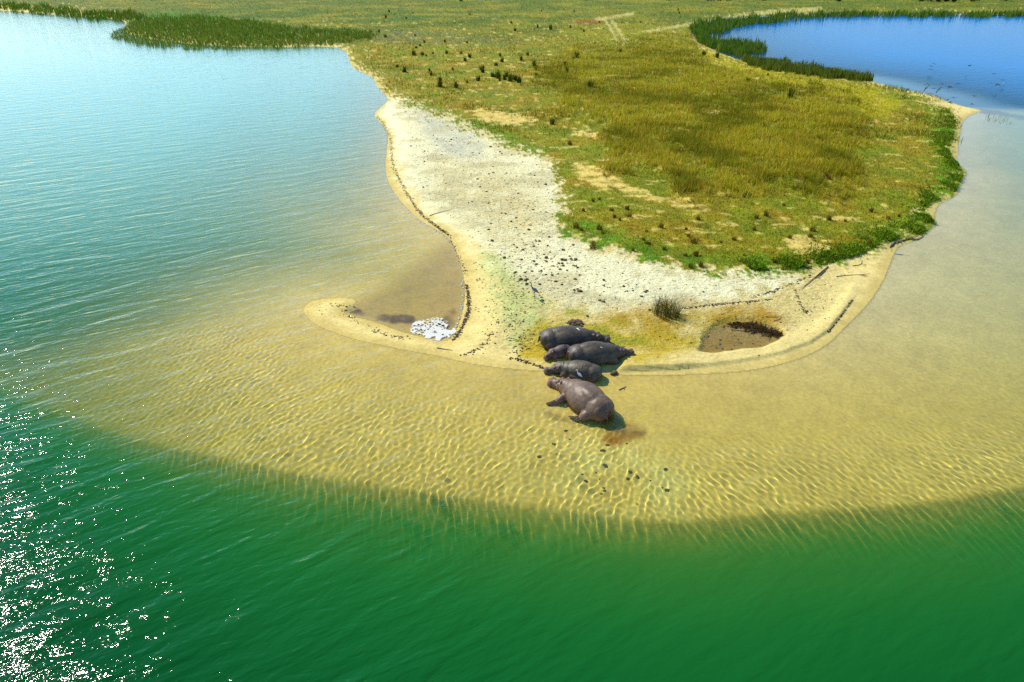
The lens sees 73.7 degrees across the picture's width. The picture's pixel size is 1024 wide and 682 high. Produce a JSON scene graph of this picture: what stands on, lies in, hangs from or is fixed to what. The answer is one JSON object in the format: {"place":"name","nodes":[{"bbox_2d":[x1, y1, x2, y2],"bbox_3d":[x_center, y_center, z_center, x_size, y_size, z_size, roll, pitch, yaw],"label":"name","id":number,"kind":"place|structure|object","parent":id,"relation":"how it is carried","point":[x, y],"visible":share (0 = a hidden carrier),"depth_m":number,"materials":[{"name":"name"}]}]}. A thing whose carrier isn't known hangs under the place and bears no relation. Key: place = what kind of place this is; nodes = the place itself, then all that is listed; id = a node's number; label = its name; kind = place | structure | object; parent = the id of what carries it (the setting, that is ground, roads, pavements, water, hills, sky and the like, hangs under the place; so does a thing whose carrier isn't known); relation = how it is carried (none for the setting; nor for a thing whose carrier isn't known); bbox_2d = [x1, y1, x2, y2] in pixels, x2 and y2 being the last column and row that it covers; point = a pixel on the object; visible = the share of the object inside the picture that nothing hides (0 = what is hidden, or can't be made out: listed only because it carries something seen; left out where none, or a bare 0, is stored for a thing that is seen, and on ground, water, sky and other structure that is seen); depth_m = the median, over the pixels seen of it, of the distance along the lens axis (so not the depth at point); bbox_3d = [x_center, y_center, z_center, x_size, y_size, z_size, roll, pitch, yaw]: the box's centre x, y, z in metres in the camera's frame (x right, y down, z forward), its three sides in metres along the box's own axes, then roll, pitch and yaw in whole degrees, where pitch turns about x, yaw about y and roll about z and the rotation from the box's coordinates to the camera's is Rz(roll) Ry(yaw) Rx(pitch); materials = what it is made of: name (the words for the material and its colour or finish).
{"place":"outdoors","nodes":[
{"label":"outdoors","id":0,"kind":"place"},
{"bbox_2d":[0,9,980,374],"bbox_3d":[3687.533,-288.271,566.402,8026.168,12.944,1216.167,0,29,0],"label":"sand beach","id":1,"kind":"structure","parent":0,"point":[630,321],"depth_m":40.31,"materials":[{"name":"beige sand"}]},
{"bbox_2d":[0,0,1023,279],"bbox_3d":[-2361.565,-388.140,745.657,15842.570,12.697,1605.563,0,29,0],"label":"grassland","id":2,"kind":"structure","parent":1,"relation":"on","point":[492,116],"depth_m":91.52,"materials":[{"name":"green plant"}]},
{"bbox_2d":[437,77,442,86],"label":"grass tussock","id":3,"kind":"object","parent":2,"relation":"on","point":[440,83],"depth_m":102.24,"materials":[{"name":"green plant"}]},
{"bbox_2d":[453,80,458,87],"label":"grass tussock","id":4,"kind":"object","parent":2,"relation":"on","point":[456,85],"depth_m":101.28,"materials":[{"name":"green plant"}]},
{"bbox_2d":[495,67,502,78],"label":"grass tussock","id":5,"kind":"object","parent":2,"relation":"on","point":[498,75],"depth_m":108.43,"materials":[{"name":"green plant"}]},
{"bbox_2d":[508,75,512,81],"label":"grass tussock","id":6,"kind":"object","parent":2,"relation":"on","point":[510,78],"depth_m":105.63,"materials":[{"name":"green plant"}]},
{"bbox_2d":[573,221,579,227],"bbox_3d":[4.549,-8.156,47.921,0.862,0.620,0.992,-14,32,-23],"label":"grass tussock","id":7,"kind":"object","parent":2,"relation":"on","point":[576,224],"depth_m":48.05,"materials":[{"name":"green plant"}]},
{"bbox_2d":[690,236,698,243],"bbox_3d":[11.956,-6.770,45.348,0.996,0.520,0.866,17,33,27],"label":"grass tussock","id":8,"kind":"object","parent":2,"relation":"on","point":[694,240],"depth_m":45.23,"materials":[{"name":"green plant"}]},
{"bbox_2d":[787,87,795,97],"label":"grass tussock","id":9,"kind":"object","parent":2,"relation":"on","point":[790,93],"depth_m":91.34,"materials":[{"name":"green plant"}]},
{"bbox_2d":[809,223,817,231],"bbox_3d":[21.174,-8.000,47.920,0.794,0.554,0.913,10,31,18],"label":"grass tussock","id":10,"kind":"object","parent":2,"relation":"on","point":[812,228],"depth_m":47.81,"materials":[{"name":"green plant"}]},
{"bbox_2d":[529,282,538,298],"bbox_3d":[1.193,-2.846,38.354,0.734,1.035,0.210,-3,29,-5],"label":"heron","id":11,"kind":"object","parent":1,"relation":"on","point":[534,289],"visible":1,"depth_m":38.26},
{"bbox_2d":[543,345,569,360],"bbox_3d":[2.183,0.514,33.032,1.545,0.618,0.650,-11,31,-19],"label":"hippopotamus","id":12,"kind":"object","parent":1,"relation":"on","point":[557,352],"visible":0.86,"depth_m":32.82},
{"bbox_2d":[538,325,610,349],"bbox_3d":[3.090,-0.275,33.896,3.643,1.008,1.577,-3,29,-6],"label":"hippopotamus","id":13,"kind":"object","parent":1,"relation":"on","point":[550,338],"visible":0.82,"depth_m":33.42},
{"bbox_2d":[565,319,584,325],"bbox_3d":[3.327,-0.976,35.943,1.126,0.224,0.868,0,29,0],"label":"dung heap","id":14,"kind":"object","parent":1,"relation":"on","point":[575,322],"visible":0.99,"depth_m":35.81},
{"bbox_2d":[319,122,848,355],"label":"dung crumbs","id":15,"kind":"object","parent":1,"relation":"on","point":[550,259],"visible":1,"depth_m":41.11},
{"bbox_2d":[566,341,634,364],"bbox_3d":[4.247,0.485,32.638,3.380,0.994,1.457,-4,29,-7],"label":"hippopotamus","id":16,"kind":"object","parent":1,"relation":"on","point":[597,352],"visible":0.87,"depth_m":32.21},
{"bbox_2d":[330,115,908,367],"bbox_3d":[-6.259,-11.799,55.655,65.050,0.324,34.704,26,38,38],"label":"wrack line","id":17,"kind":"object","parent":1,"relation":"on","point":[469,304],"visible":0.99,"depth_m":37.67,"materials":[{"name":"black plant"}]},
{"bbox_2d":[635,289,690,319],"bbox_3d":[8.540,-2.049,36.410,4.640,1.484,3.009,13,32,22],"label":"sedge clump","id":18,"kind":"object","parent":1,"relation":"on","point":[662,305],"visible":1,"depth_m":36.46,"materials":[{"name":"green plant"}]},
{"bbox_2d":[801,266,828,288],"bbox_3d":[18.309,-3.838,41.134,0.157,0.091,4.378,23,36,35],"label":"driftwood","id":19,"kind":"object","parent":1,"relation":"on","point":[823,270],"visible":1,"depth_m":41.37,"materials":[{"name":"wood"}]},
{"bbox_2d":[732,104,963,270],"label":"bank plants","id":20,"kind":"object","parent":1,"relation":"on","point":[795,263],"visible":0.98,"depth_m":47.90,"materials":[{"name":"green plant"}]},
{"bbox_2d":[895,234,923,242],"bbox_3d":[27.157,-6.898,46.921,3.866,0.195,0.433,-18,34,-29],"label":"driftwood","id":21,"kind":"object","parent":1,"relation":"on","point":[908,238],"visible":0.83,"depth_m":47.12,"materials":[{"name":"wood"}]},
{"bbox_2d":[0,10,1023,681],"bbox_3d":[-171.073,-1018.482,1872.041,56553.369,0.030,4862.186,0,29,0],"label":"water","id":22,"kind":"structure","parent":0,"point":[224,456],"depth_m":27.66,"materials":[{"name":"green liquid"}]},
{"bbox_2d":[385,146,464,326],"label":"foam flecks","id":23,"kind":"object","parent":22,"relation":"on","point":[460,263],"visible":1,"depth_m":40.72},
{"bbox_2d":[410,317,455,340],"bbox_3d":[-4.153,-0.625,35.733,2.191,0.035,2.683,-17,33,-27],"label":"foam patch","id":24,"kind":"object","parent":22,"relation":"on","point":[439,332],"visible":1,"depth_m":35.70,"materials":[{"name":"white liquid"}]},
{"bbox_2d":[727,320,782,339],"bbox_3d":[12.914,-0.682,35.776,3.230,0.124,2.948,0,29,0],"label":"water weed","id":25,"kind":"object","parent":22,"relation":"on","point":[759,329],"visible":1,"depth_m":35.75,"materials":[{"name":"brown plant"}]},
{"bbox_2d":[85,12,1003,371],"bbox_3d":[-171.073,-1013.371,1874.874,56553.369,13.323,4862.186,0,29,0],"label":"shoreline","id":26,"kind":"structure","parent":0,"point":[441,232],"depth_m":66.09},
{"bbox_2d":[0,0,146,21],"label":"reed bed","id":27,"kind":"object","parent":26,"relation":"on","point":[90,14],"visible":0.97,"depth_m":249.54,"materials":[{"name":"green plant"}]},
{"bbox_2d":[109,12,378,49],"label":"reed bed","id":28,"kind":"object","parent":26,"relation":"on","point":[268,39],"visible":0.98,"depth_m":174.14,"materials":[{"name":"green plant"}]},
{"bbox_2d":[543,360,601,381],"bbox_3d":[2.868,1.262,31.794,2.746,0.841,1.164,9,30,16],"label":"hippopotamus","id":29,"kind":"object","parent":26,"relation":"on","point":[589,371],"visible":0.97,"depth_m":31.39},
{"bbox_2d":[547,376,613,420],"bbox_3d":[2.797,2.376,29.832,2.238,1.290,3.821,-18,34,-29],"label":"hippopotamus","id":30,"kind":"object","parent":26,"relation":"on","point":[587,400],"visible":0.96,"depth_m":29.07},
{"bbox_2d":[696,29,767,55],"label":"reed bed","id":31,"kind":"object","parent":26,"relation":"on","point":[737,46],"visible":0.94,"depth_m":151.38,"materials":[{"name":"green plant"}]},
{"bbox_2d":[741,53,873,80],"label":"reed bed","id":32,"kind":"object","parent":26,"relation":"on","point":[784,64],"visible":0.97,"depth_m":117.75,"materials":[{"name":"green plant"}]},
{"bbox_2d":[689,7,1023,35],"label":"reed bed","id":33,"kind":"object","parent":26,"relation":"on","point":[721,25],"visible":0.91,"depth_m":237.20,"materials":[{"name":"green plant"}]},
{"bbox_2d":[517,28,886,204],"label":"tall grass","id":34,"kind":"structure","parent":0,"point":[715,154],"depth_m":77.14,"materials":[{"name":"green plant"}]},
{"bbox_2d":[884,83,908,91],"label":"reed bed","id":35,"kind":"object","parent":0,"point":[897,87],"visible":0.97,"depth_m":101.54,"materials":[{"name":"green plant"}]}
]}

